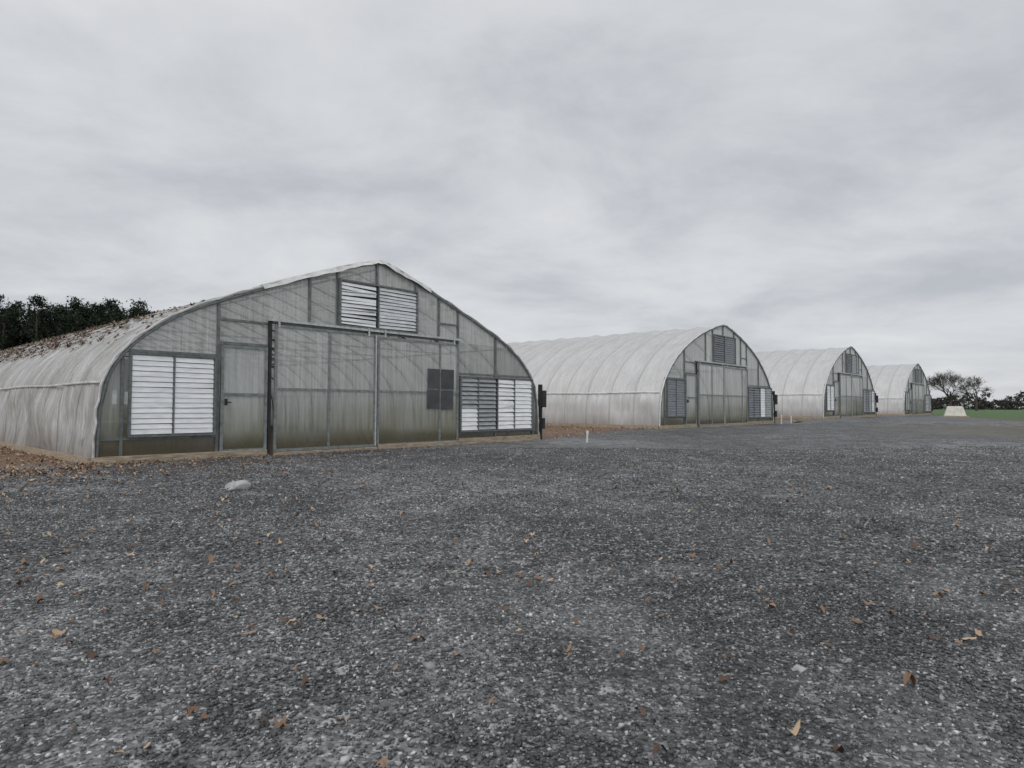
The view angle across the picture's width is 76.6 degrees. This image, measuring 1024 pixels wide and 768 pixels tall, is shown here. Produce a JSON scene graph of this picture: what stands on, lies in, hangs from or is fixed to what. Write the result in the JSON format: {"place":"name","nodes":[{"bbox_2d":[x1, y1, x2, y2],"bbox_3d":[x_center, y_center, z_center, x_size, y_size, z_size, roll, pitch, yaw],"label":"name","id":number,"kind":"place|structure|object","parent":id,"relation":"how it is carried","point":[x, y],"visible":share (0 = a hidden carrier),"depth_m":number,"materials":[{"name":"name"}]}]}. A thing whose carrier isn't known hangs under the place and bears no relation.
{"place":"outdoors","nodes":[
{"label":"outdoors","id":0,"kind":"place"},
{"bbox_2d":[0,404,1023,767],"bbox_3d":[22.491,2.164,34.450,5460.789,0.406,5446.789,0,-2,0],"label":"ground","id":1,"kind":"structure","parent":0,"point":[994,426],"depth_m":3.60,"materials":[{"name":"grey gravel"}]},
{"bbox_2d":[0,294,171,397],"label":"pine forest","id":2,"kind":"object","parent":1,"relation":"on","point":[30,327],"visible":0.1,"depth_m":92.75,"materials":[{"name":"green plant"}]},
{"bbox_2d":[224,480,250,489],"bbox_3d":[-3.595,1.356,8.480,0.288,0.192,0.249,0,-2,15],"label":"limestone rock","id":3,"kind":"object","parent":1,"relation":"on","point":[241,484],"visible":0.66,"depth_m":8.44,"materials":[{"name":"white stone"}]},
{"bbox_2d":[0,259,545,464],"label":"greenhouse","id":4,"kind":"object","parent":1,"relation":"on","point":[380,354],"visible":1,"depth_m":15.15,"materials":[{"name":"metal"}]},
{"bbox_2d":[223,348,264,449],"label":"door panel","id":5,"kind":"structure","parent":4,"relation":"in","point":[243,419],"depth_m":13.87,"materials":[{"name":"grey plastic"}]},
{"bbox_2d":[276,327,373,448],"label":"sliding door","id":6,"kind":"structure","parent":4,"relation":"in","point":[351,420],"depth_m":15.23,"materials":[{"name":"grey plastic"}]},
{"bbox_2d":[379,339,456,443],"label":"sliding door","id":7,"kind":"structure","parent":4,"relation":"in","point":[405,417],"depth_m":17.24,"materials":[{"name":"grey plastic"}]},
{"bbox_2d":[0,424,1023,767],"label":"fallen leaves","id":8,"kind":"object","parent":1,"relation":"on","point":[304,680],"visible":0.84,"depth_m":5.04,"materials":[{"name":"brown plant"}]},
{"bbox_2d":[508,324,777,428],"bbox_3d":[-0.521,-0.123,41.202,29.528,4.991,12.986,-1,-3,42],"label":"greenhouse","id":9,"kind":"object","parent":1,"relation":"on","point":[715,376],"visible":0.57,"depth_m":30.22,"materials":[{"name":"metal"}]},
{"bbox_2d":[687,375,695,423],"label":"door panel","id":10,"kind":"structure","parent":9,"relation":"in","point":[691,406],"depth_m":28.79,"materials":[{"name":"grey plastic"}]},
{"bbox_2d":[699,364,723,423],"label":"sliding door","id":11,"kind":"structure","parent":9,"relation":"in","point":[718,372],"depth_m":30.25,"materials":[{"name":"grey plastic"}]},
{"bbox_2d":[725,368,746,422],"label":"sliding door","id":12,"kind":"structure","parent":9,"relation":"in","point":[733,406],"depth_m":32.28,"materials":[{"name":"grey plastic"}]},
{"bbox_2d":[791,664,806,671],"bbox_3d":[1.213,1.203,2.744,0.051,0.036,0.068,-1,-3,42],"label":"limestone rock","id":13,"kind":"object","parent":1,"relation":"on","point":[799,668],"visible":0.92,"depth_m":2.73,"materials":[{"name":"white stone"}]},
{"bbox_2d":[786,417,811,421],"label":"timber boards","id":14,"kind":"object","parent":1,"relation":"on","point":[796,419],"visible":0.93,"depth_m":37.12,"materials":[{"name":"brown wood"}]},
{"bbox_2d":[754,346,877,418],"bbox_3d":[12.536,0.162,54.401,29.528,4.997,12.997,-1,-3,42],"label":"greenhouse","id":15,"kind":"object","parent":1,"relation":"on","point":[831,383],"visible":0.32,"depth_m":42.79,"materials":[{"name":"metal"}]},
{"bbox_2d":[835,383,838,415],"label":"door panel","id":16,"kind":"structure","parent":15,"relation":"in","point":[836,384],"depth_m":41.99,"materials":[{"name":"grey plastic"}]},
{"bbox_2d":[841,375,851,415],"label":"sliding door","id":17,"kind":"structure","parent":15,"relation":"in","point":[843,387],"depth_m":43.39,"materials":[{"name":"grey plastic"}]},
{"bbox_2d":[852,377,862,415],"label":"sliding door","id":18,"kind":"structure","parent":15,"relation":"in","point":[856,392],"depth_m":45.52,"materials":[{"name":"grey plastic"}]},
{"bbox_2d":[866,363,932,415],"bbox_3d":[27.648,0.790,71.227,29.528,5.007,12.977,-1,-3,42],"label":"greenhouse","id":19,"kind":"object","parent":1,"relation":"on","point":[901,390],"visible":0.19,"depth_m":59.32,"materials":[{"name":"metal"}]},
{"bbox_2d":[910,390,911,413],"label":"door panel","id":20,"kind":"structure","parent":19,"relation":"in","point":[910,390],"depth_m":58.83,"materials":[{"name":"grey plastic"}]},
{"bbox_2d":[913,385,918,413],"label":"sliding door","id":21,"kind":"structure","parent":19,"relation":"in","point":[916,408],"depth_m":60.46,"materials":[{"name":"grey plastic"}]},
{"bbox_2d":[919,386,923,413],"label":"sliding door","id":22,"kind":"structure","parent":19,"relation":"in","point":[921,390],"depth_m":62.35,"materials":[{"name":"grey plastic"}]},
{"bbox_2d":[927,370,970,405],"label":"bare tree","id":23,"kind":"object","parent":1,"relation":"on","point":[938,381],"visible":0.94,"depth_m":148.58,"materials":[{"name":"grey plant"}]},
{"bbox_2d":[941,404,969,416],"bbox_3d":[34.791,2.099,50.963,1.800,1.040,1.000,-1,-2,29],"label":"concrete block","id":24,"kind":"object","parent":1,"relation":"on","point":[954,411],"depth_m":50.69,"materials":[{"name":"white concrete"}]},
{"bbox_2d":[945,376,995,410],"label":"bare tree","id":25,"kind":"object","parent":1,"relation":"on","point":[972,384],"visible":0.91,"depth_m":154.77,"materials":[{"name":"grey plant"}]},
{"bbox_2d":[932,388,1023,409],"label":"distant treeline","id":26,"kind":"object","parent":1,"relation":"on","point":[983,404],"visible":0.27,"depth_m":256.50,"materials":[{"name":"green plant"}]},
{"bbox_2d":[0,0,1023,407],"label":"sky","id":27,"kind":"structure","parent":0,"point":[787,175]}
]}

